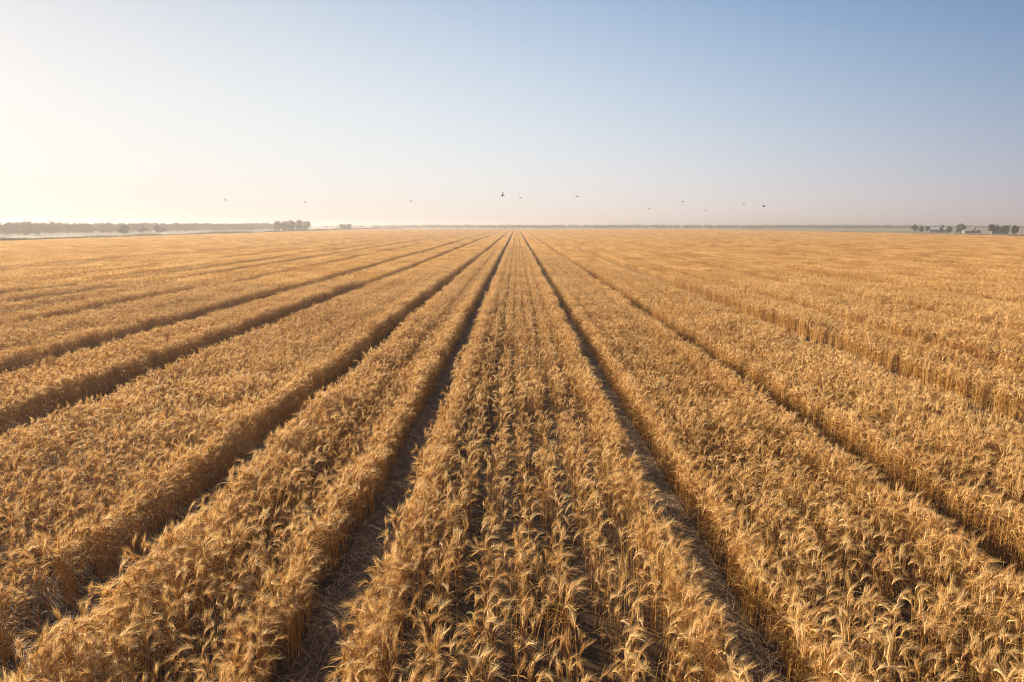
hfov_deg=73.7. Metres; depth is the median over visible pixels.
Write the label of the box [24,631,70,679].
wheat plant
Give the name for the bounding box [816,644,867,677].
wheat plant
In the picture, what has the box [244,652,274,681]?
wheat plant
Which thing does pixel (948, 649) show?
wheat plant
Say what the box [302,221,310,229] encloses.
clump tree
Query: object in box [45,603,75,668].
wheat plant
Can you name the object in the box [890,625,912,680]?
wheat plant
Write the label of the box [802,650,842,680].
wheat plant
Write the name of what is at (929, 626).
wheat plant
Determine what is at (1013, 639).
wheat plant
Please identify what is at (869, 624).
wheat plant
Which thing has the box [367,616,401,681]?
wheat plant
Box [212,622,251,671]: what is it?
wheat plant
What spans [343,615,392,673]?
wheat plant
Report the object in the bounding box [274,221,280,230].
clump tree
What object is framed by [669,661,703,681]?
wheat plant
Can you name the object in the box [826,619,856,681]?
wheat plant
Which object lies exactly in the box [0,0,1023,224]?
sky
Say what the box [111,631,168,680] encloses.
wheat plant
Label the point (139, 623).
wheat plant
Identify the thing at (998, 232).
plaster shed
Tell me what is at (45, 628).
wheat plant
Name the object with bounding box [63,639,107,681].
wheat plant
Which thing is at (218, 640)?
wheat plant
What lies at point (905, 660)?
wheat plant
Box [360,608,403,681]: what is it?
wheat plant
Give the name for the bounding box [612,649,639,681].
wheat plant
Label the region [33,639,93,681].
wheat plant
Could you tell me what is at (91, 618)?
wheat plant
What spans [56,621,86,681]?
wheat plant
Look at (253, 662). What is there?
wheat plant
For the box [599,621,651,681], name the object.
wheat plant
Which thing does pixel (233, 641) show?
wheat plant
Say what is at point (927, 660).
wheat plant
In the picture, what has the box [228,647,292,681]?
wheat plant
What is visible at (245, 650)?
wheat plant
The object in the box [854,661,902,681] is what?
wheat plant
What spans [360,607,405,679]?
wheat plant
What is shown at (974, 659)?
wheat plant
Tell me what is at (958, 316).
wheat crop
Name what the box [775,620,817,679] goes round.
wheat plant
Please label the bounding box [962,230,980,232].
shed
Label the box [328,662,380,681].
wheat plant
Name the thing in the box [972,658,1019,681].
wheat plant
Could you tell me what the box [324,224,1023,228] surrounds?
distant woods
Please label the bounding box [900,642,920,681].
wheat plant
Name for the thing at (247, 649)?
wheat plant
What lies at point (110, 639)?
wheat plant
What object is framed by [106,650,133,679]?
wheat plant
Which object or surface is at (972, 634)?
wheat plant
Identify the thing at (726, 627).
wheat plant
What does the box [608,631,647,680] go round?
wheat plant
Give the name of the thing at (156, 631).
wheat plant
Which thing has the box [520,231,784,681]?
dirt track
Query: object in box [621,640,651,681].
wheat plant
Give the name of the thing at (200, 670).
wheat plant
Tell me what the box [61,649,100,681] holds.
wheat plant
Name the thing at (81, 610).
wheat plant
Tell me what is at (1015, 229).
field tree
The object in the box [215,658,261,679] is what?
wheat plant
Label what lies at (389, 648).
wheat plant
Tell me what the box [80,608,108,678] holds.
wheat plant
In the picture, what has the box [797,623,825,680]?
wheat plant
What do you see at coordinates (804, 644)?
wheat plant
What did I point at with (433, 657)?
wheat plant
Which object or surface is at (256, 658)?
wheat plant
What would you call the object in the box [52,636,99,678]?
wheat plant
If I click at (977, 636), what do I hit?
wheat plant
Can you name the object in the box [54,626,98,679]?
wheat plant
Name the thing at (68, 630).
wheat plant
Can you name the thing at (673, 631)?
wheat plant
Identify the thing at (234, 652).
wheat plant
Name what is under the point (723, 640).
wheat plant
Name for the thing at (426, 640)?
wheat plant
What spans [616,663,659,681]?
wheat plant
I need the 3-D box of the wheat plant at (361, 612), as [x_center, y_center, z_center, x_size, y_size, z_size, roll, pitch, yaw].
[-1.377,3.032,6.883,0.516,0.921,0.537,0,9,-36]
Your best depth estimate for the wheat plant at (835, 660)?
6.29 m
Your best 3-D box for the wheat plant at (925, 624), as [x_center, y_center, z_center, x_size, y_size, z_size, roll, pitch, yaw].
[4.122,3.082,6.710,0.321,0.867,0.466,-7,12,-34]
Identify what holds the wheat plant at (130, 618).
on the field soil
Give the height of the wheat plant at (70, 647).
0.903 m
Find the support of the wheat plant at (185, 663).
on the field soil
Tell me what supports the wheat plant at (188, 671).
on the field soil
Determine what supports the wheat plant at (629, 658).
on the field soil
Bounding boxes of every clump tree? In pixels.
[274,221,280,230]
[280,221,287,230]
[286,220,295,229]
[294,220,302,228]
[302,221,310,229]
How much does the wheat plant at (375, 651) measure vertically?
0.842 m
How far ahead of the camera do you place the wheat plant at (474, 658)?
6.12 m
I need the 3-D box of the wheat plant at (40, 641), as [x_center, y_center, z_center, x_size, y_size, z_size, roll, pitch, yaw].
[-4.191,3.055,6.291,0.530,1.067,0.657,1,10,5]
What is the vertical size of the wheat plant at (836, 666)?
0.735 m
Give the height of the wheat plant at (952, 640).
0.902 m
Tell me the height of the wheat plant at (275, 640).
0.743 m
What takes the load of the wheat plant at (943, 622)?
on the field soil
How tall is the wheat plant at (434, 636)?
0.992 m
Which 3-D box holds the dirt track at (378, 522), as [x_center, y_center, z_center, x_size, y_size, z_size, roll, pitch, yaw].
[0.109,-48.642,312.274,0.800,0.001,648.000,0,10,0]
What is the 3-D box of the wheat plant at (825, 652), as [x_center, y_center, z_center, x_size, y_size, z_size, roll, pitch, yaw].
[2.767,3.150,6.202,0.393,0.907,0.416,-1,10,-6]
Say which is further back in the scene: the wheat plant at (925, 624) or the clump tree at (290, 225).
the clump tree at (290, 225)
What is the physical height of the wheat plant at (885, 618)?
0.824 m
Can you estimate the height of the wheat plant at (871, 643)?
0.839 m
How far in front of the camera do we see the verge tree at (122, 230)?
272.33 m
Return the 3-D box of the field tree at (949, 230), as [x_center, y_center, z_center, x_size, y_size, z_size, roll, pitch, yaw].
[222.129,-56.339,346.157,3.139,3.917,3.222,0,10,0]
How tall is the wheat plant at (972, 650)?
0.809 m
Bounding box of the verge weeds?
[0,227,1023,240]
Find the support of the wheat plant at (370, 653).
on the field soil
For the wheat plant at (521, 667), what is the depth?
6.13 m
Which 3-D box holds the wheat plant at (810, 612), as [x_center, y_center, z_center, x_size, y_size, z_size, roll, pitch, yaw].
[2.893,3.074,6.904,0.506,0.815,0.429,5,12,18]
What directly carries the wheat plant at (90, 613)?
on the field soil
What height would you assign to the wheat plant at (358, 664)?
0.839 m
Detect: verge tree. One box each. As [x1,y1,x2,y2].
[118,225,129,233]
[154,225,166,232]
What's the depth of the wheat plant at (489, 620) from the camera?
6.79 m
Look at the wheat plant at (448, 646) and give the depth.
6.50 m
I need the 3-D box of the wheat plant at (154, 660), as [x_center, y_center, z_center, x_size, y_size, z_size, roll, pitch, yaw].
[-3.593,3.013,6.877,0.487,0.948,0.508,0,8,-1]
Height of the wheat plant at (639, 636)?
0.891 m
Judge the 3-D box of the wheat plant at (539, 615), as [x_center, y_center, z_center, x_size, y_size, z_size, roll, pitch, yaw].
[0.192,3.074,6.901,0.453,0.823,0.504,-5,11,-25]
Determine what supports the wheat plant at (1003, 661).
on the field soil
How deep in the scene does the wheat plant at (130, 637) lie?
6.45 m
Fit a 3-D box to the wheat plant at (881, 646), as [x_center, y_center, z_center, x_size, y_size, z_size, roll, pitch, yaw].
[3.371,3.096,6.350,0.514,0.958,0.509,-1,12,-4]
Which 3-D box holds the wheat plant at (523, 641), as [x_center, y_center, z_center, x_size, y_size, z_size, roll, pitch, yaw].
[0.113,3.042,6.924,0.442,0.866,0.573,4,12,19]
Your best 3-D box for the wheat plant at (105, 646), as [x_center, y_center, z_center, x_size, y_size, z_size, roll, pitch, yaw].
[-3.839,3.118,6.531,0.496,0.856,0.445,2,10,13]
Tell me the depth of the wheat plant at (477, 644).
6.20 m
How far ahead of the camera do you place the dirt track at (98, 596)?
9.03 m
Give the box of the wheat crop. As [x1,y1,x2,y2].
[0,228,1023,681]
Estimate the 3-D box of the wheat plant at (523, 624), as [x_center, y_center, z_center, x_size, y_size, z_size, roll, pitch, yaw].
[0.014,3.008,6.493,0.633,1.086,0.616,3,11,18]
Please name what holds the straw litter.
on the field soil
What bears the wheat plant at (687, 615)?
on the field soil
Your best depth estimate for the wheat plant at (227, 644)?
6.68 m
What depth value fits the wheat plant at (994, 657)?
6.53 m
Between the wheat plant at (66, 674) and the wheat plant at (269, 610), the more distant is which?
the wheat plant at (269, 610)
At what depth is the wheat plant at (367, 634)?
6.46 m
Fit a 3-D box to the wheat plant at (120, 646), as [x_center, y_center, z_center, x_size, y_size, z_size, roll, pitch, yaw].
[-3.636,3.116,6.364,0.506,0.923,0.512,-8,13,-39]
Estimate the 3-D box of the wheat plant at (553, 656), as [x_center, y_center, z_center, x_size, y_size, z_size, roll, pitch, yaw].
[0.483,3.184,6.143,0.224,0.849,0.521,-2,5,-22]
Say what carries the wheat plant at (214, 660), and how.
on the field soil
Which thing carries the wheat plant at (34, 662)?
on the field soil
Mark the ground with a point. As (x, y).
(984, 231)
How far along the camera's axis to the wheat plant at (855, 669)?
5.98 m
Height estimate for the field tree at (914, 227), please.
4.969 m
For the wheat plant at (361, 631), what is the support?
on the field soil
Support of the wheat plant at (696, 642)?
on the field soil
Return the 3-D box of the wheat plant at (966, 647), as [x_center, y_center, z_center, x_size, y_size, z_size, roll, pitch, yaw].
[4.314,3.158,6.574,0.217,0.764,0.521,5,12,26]
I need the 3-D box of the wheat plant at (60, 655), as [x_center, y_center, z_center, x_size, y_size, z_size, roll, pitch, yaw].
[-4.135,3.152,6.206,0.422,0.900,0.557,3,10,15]
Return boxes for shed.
[929,227,946,231]
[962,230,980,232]
[991,230,1007,233]
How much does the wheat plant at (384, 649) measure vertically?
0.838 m
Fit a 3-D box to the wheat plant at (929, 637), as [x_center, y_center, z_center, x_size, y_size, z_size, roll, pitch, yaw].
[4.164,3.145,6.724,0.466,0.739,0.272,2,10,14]
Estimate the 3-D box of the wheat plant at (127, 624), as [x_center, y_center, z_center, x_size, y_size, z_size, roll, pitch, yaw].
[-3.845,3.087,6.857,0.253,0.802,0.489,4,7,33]
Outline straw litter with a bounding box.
[0,295,1023,681]
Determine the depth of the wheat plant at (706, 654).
6.48 m
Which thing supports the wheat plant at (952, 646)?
on the field soil
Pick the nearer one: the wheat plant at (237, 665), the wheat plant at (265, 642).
the wheat plant at (237, 665)
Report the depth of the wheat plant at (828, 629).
6.66 m
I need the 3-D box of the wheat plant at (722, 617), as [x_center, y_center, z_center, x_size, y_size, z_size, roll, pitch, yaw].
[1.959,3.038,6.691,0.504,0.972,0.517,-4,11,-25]
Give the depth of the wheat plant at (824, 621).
6.72 m
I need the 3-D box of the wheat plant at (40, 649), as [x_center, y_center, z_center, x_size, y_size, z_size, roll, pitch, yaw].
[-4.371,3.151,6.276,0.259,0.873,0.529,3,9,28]
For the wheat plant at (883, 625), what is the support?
on the field soil
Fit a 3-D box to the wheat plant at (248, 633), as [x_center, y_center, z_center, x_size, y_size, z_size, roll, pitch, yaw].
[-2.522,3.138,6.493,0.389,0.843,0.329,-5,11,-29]
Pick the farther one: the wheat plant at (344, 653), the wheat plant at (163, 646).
the wheat plant at (163, 646)
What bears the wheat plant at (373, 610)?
on the field soil
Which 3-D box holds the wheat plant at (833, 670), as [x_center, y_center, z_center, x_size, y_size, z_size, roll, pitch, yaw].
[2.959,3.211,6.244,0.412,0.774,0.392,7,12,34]
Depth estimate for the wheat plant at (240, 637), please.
6.58 m
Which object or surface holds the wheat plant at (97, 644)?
on the field soil
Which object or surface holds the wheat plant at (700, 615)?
on the field soil
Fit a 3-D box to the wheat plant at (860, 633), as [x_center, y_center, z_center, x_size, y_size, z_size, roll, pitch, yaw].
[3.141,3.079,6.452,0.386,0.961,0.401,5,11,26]
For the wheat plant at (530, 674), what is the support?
on the field soil
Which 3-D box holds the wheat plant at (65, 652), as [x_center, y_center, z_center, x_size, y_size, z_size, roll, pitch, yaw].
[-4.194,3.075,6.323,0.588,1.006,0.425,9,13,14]
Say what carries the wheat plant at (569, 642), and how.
on the field soil
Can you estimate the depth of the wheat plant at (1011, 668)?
6.38 m
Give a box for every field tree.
[911,224,917,230]
[946,226,951,232]
[955,223,967,233]
[988,224,1001,234]
[999,225,1010,234]
[1011,225,1018,234]
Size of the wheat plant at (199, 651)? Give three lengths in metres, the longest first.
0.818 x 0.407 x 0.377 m
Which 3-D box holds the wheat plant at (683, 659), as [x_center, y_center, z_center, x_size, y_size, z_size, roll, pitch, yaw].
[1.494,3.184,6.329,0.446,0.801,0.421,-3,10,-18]
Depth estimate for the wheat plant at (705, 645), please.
6.50 m
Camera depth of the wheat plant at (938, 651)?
6.76 m
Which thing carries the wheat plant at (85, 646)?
on the field soil
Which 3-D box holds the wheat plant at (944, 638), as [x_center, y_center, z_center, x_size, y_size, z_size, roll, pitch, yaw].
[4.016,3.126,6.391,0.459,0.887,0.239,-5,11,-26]
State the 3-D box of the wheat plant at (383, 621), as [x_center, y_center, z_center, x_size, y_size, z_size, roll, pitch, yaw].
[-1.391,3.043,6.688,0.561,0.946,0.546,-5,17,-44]
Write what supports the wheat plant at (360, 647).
on the field soil
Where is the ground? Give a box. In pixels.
[0,225,1023,238]
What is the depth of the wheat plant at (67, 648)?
6.43 m
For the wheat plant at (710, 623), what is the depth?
6.77 m
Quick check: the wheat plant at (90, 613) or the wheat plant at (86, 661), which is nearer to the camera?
the wheat plant at (86, 661)
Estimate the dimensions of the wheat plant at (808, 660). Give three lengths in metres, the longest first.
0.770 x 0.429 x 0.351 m
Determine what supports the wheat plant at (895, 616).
on the field soil
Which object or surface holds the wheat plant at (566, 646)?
on the field soil
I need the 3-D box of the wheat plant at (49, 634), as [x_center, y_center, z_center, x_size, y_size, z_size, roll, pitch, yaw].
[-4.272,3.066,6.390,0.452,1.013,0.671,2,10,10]
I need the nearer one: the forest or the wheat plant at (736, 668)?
the wheat plant at (736, 668)
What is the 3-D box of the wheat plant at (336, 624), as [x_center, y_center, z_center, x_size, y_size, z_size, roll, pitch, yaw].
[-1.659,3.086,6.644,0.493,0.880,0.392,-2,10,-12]
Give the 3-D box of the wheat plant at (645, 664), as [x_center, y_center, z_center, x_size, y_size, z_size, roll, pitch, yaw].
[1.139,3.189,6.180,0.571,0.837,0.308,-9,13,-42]
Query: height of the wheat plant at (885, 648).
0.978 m
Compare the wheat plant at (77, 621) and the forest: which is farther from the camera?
the forest
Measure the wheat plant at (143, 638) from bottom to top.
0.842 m
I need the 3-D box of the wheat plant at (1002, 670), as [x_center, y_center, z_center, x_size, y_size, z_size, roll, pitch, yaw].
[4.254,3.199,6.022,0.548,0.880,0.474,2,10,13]
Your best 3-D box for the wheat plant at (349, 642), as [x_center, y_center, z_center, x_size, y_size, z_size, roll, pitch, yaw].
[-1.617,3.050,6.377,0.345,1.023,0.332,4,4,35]
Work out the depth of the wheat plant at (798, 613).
6.82 m
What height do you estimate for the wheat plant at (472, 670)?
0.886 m
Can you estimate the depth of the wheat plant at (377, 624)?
6.56 m
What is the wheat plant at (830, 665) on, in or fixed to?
on the field soil
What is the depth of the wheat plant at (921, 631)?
6.84 m
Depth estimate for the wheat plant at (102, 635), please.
6.99 m
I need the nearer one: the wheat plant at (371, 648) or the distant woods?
the wheat plant at (371, 648)
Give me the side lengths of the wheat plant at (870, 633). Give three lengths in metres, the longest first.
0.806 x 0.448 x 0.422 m
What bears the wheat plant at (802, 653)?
on the field soil
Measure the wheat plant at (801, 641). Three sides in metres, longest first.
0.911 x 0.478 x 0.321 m
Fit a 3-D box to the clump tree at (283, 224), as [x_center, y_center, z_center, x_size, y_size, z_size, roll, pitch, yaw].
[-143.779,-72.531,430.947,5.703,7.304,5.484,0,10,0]
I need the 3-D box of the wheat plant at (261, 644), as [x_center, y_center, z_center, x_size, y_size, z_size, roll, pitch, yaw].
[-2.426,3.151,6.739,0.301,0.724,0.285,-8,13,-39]
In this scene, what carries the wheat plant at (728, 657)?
on the field soil
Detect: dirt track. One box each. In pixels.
[0,231,508,681]
[283,231,513,681]
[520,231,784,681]
[547,246,1023,637]
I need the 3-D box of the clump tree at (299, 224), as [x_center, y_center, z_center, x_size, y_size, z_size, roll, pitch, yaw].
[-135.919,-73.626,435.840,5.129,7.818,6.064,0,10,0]
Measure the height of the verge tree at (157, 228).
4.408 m
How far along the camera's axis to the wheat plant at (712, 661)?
6.42 m
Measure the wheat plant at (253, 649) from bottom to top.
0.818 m
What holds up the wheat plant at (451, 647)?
on the field soil
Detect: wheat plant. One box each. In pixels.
[3,636,46,681]
[3,637,43,681]
[7,645,73,681]
[9,617,80,681]
[10,660,44,681]
[14,641,57,680]
[18,639,92,680]
[23,634,73,677]
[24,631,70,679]
[26,621,73,680]
[27,625,86,678]
[27,637,62,677]
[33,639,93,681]
[37,627,82,675]
[37,630,110,678]
[40,631,94,679]
[42,636,81,671]
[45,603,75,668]
[47,638,94,677]
[50,628,104,681]
[50,629,102,681]
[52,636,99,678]
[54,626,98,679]
[56,616,96,681]
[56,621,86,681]
[57,610,97,674]
[58,609,103,679]
[59,622,88,681]
[59,638,103,681]
[61,605,110,678]
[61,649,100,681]
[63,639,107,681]
[63,658,115,680]
[64,616,123,678]
[68,637,117,681]
[69,623,96,681]
[70,619,103,681]
[73,618,103,679]
[77,597,95,681]
[77,612,121,672]
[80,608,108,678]
[81,619,148,681]
[83,633,139,681]
[84,602,125,678]
[84,611,113,681]
[84,625,144,674]
[90,622,140,681]
[94,638,136,680]
[96,657,121,681]
[98,628,138,679]
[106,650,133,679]
[107,633,134,681]
[108,609,155,681]
[108,613,154,680]
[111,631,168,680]
[112,661,144,681]
[122,610,152,681]
[122,615,150,681]
[127,626,153,676]
[128,598,169,681]
[131,610,158,681]
[133,614,176,681]
[144,610,184,680]
[145,664,166,681]
[153,661,173,681]
[160,644,198,681]
[167,663,206,681]
[168,651,202,681]
[174,608,222,680]
[179,623,213,681]
[190,653,224,681]
[195,649,231,681]
[196,659,218,681]
[197,621,223,679]
[199,637,217,679]
[207,638,247,676]
[208,666,221,681]
[210,629,235,680]
[210,641,255,680]
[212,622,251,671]
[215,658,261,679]
[216,651,241,680]
[220,639,254,681]
[222,623,246,651]
[222,651,252,681]
[225,624,269,679]
[227,618,260,680]
[227,656,255,670]
[228,612,277,678]
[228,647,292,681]
[229,615,270,680]
[230,629,273,680]
[233,626,265,681]
[233,642,252,679]
[234,614,280,680]
[236,641,259,681]
[236,643,258,681]
[237,630,272,681]
[241,602,283,678]
[242,620,282,680]
[243,641,266,680]
[244,633,283,677]
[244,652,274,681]
[244,663,267,681]
[251,615,276,681]
[255,622,277,680]
[320,618,356,679]
[326,657,372,681]
[328,618,360,681]
[328,655,349,663]
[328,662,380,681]
[331,644,353,681]
[336,636,371,681]
[337,621,397,680]
[338,610,398,681]
[339,602,372,658]
[339,622,378,679]
[340,625,372,681]
[340,630,402,681]
[342,627,373,675]
[342,646,381,681]
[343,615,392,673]
[345,642,372,680]
[345,651,402,676]
[346,613,381,674]
[346,618,390,681]
[349,617,399,678]
[351,628,396,678]
[353,603,400,670]
[356,634,386,671]
[359,626,401,681]
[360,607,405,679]
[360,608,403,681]
[360,647,397,681]
[363,622,407,681]
[364,623,386,681]
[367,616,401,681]
[368,603,398,677]
[397,642,435,680]
[402,641,446,680]
[404,599,452,676]
[404,612,446,681]
[408,622,467,681]
[423,638,445,681]
[425,613,443,671]
[428,624,460,681]
[430,629,468,681]
[444,653,506,681]
[445,642,494,681]
[454,608,504,681]
[457,619,515,681]
[459,621,506,681]
[463,622,492,681]
[471,636,500,678]
[484,606,538,681]
[508,650,548,680]
[511,599,546,681]
[512,604,547,681]
[513,651,552,681]
[537,625,573,681]
[542,630,594,681]
[548,609,598,681]
[548,611,582,681]
[549,647,571,681]
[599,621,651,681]
[602,645,641,681]
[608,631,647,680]
[610,612,635,675]
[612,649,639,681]
[614,622,653,681]
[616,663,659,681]
[618,658,649,681]
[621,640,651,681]
[623,606,657,680]
[638,618,690,681]
[641,640,692,681]
[656,626,699,680]
[656,648,697,681]
[658,620,695,680]
[662,601,692,671]
[664,634,699,681]
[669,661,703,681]
[678,618,700,681]
[680,603,710,679]
[681,630,724,681]
[682,618,707,680]
[683,608,742,681]
[684,609,735,681]
[685,610,728,666]
[685,617,707,680]
[686,633,728,681]
[686,642,739,681]
[689,626,721,681]
[690,601,733,680]
[691,642,736,681]
[692,607,730,681]
[694,622,733,681]
[695,607,738,681]
[696,626,746,681]
[700,604,733,680]
[700,632,740,681]
[701,598,733,681]
[705,635,743,681]
[706,640,745,680]
[711,664,743,680]
[769,608,826,681]
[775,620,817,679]
[777,606,822,677]
[779,622,826,679]
[780,611,829,681]
[783,636,826,681]
[784,640,830,681]
[786,599,825,681]
[789,621,823,680]
[790,637,827,681]
[790,642,820,681]
[793,615,842,680]
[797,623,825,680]
[799,629,847,681]
[799,642,853,681]
[800,609,823,676]
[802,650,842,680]
[803,610,837,680]
[805,637,847,681]
[806,639,849,680]
[807,636,845,680]
[810,648,853,681]
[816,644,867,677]
[817,653,852,680]
[820,659,848,680]
[823,649,859,681]
[825,650,862,681]
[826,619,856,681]
[827,633,868,678]
[827,650,840,678]
[834,609,869,676]
[834,620,865,671]
[840,650,862,680]
[840,670,864,681]
[841,619,885,675]
[841,647,854,667]
[843,621,881,681]
[847,629,871,676]
[849,624,904,681]
[850,633,894,678]
[853,631,893,681]
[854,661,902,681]
[859,625,910,676]
[860,608,915,679]
[862,629,919,681]
[862,649,907,681]
[864,609,897,680]
[872,612,920,681]
[879,644,926,681]
[884,652,916,678]
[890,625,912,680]
[890,644,935,681]
[900,623,944,681]
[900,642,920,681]
[902,618,941,680]
[907,655,948,681]
[908,622,958,680]
[909,613,959,681]
[914,628,952,681]
[926,628,966,681]
[932,624,979,681]
[934,616,966,672]
[937,614,961,680]
[947,629,978,681]
[948,629,969,681]
[949,637,984,681]
[951,639,981,680]
[955,613,993,681]
[956,624,998,680]
[956,627,987,681]
[957,641,1002,681]
[963,654,990,681]
[966,647,1014,681]
[967,648,1023,681]
[968,633,1021,681]
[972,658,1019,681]
[981,627,1015,681]
[983,658,1022,681]
[986,631,1023,676]
[986,652,1018,676]
[991,647,1023,681]
[995,632,1023,677]
[1001,660,1023,679]
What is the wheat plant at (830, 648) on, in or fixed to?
on the field soil
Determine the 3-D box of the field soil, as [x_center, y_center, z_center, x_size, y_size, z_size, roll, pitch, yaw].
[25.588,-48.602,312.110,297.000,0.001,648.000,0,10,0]
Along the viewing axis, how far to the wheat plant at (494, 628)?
6.63 m
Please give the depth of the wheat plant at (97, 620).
6.82 m
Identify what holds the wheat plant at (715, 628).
on the field soil
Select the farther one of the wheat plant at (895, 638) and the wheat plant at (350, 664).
the wheat plant at (895, 638)
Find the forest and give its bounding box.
[0,219,302,234]
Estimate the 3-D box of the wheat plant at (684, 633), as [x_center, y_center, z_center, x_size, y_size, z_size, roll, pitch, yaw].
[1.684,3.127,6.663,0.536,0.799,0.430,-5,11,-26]
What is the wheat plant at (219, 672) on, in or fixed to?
on the field soil
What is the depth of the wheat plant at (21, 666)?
6.03 m
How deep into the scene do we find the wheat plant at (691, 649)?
6.66 m
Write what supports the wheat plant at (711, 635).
on the field soil
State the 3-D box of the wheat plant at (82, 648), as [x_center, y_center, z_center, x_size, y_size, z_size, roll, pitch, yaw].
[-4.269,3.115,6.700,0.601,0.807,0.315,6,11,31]
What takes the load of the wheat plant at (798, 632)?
on the field soil
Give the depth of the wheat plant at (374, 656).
6.33 m
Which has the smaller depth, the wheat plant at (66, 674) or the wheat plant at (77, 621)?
the wheat plant at (66, 674)
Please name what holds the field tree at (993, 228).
on the ground
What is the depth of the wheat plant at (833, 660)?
6.03 m
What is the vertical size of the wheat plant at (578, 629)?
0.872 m
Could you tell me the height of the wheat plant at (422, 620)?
0.908 m
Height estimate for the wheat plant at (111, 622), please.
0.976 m
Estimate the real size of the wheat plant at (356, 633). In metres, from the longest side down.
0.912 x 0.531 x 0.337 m
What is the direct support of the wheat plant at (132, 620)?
on the field soil
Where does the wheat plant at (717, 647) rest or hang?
on the field soil
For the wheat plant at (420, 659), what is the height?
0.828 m
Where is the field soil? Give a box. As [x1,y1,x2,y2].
[0,232,1023,681]
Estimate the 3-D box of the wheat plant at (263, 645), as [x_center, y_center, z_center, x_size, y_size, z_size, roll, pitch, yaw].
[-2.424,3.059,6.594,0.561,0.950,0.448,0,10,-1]
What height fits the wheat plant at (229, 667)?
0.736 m
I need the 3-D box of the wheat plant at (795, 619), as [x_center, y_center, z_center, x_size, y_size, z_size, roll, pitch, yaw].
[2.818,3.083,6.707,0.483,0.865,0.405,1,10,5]
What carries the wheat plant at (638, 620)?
on the field soil
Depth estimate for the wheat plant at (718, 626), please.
6.82 m
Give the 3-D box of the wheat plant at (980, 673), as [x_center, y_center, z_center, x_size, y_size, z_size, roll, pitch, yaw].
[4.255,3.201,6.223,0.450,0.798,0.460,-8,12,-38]
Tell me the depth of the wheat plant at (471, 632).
6.33 m
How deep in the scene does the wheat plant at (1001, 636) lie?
6.66 m
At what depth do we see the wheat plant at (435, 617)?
6.66 m
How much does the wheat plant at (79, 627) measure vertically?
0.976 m
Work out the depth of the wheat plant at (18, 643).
6.12 m
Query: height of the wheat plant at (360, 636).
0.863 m
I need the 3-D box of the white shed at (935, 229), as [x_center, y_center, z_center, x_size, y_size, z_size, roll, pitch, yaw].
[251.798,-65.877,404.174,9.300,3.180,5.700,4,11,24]
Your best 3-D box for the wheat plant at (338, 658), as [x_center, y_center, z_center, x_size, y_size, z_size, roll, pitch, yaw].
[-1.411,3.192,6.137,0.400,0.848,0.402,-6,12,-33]
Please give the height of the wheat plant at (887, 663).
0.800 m
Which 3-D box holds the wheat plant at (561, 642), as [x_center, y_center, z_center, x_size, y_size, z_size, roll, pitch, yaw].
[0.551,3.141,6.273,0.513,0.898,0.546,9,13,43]
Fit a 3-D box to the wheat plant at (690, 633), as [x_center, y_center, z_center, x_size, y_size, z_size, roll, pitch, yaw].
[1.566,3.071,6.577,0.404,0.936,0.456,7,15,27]
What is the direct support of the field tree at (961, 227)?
on the ground
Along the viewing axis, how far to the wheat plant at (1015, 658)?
6.22 m
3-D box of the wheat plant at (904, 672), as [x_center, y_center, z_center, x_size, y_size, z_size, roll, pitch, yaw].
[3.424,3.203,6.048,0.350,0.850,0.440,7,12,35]
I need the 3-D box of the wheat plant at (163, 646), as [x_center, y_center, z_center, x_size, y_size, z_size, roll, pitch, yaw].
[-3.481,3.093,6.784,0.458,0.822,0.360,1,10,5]
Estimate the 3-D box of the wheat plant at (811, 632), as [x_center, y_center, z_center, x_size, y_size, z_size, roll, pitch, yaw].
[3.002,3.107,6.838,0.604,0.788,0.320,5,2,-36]
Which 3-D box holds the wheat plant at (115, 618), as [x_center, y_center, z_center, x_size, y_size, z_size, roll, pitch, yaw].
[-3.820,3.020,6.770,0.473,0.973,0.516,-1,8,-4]
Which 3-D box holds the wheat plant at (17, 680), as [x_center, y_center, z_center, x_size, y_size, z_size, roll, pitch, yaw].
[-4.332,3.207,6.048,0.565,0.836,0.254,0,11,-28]
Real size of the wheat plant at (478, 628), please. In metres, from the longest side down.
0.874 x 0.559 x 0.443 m
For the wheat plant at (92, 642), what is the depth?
6.25 m
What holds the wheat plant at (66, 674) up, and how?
on the field soil
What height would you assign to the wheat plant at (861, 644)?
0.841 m
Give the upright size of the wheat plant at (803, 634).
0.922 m
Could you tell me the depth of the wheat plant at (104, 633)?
6.56 m
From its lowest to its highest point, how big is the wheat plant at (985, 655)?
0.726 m
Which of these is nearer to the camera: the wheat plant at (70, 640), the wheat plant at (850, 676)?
the wheat plant at (850, 676)
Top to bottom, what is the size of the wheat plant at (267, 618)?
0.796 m
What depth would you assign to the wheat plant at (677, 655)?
6.38 m
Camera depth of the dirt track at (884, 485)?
10.05 m
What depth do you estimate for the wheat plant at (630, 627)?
6.69 m
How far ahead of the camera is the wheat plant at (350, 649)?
6.33 m
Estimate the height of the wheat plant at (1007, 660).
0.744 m
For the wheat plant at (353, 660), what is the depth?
6.45 m
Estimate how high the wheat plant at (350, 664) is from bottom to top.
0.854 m
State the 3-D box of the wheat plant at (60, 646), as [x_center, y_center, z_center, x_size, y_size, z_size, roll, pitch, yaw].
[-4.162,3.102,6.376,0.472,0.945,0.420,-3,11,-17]
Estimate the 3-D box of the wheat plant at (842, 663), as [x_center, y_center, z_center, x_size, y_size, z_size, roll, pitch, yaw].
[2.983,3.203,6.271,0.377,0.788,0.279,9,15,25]
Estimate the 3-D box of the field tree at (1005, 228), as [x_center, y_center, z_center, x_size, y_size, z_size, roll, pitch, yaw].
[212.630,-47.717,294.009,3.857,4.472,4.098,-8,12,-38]

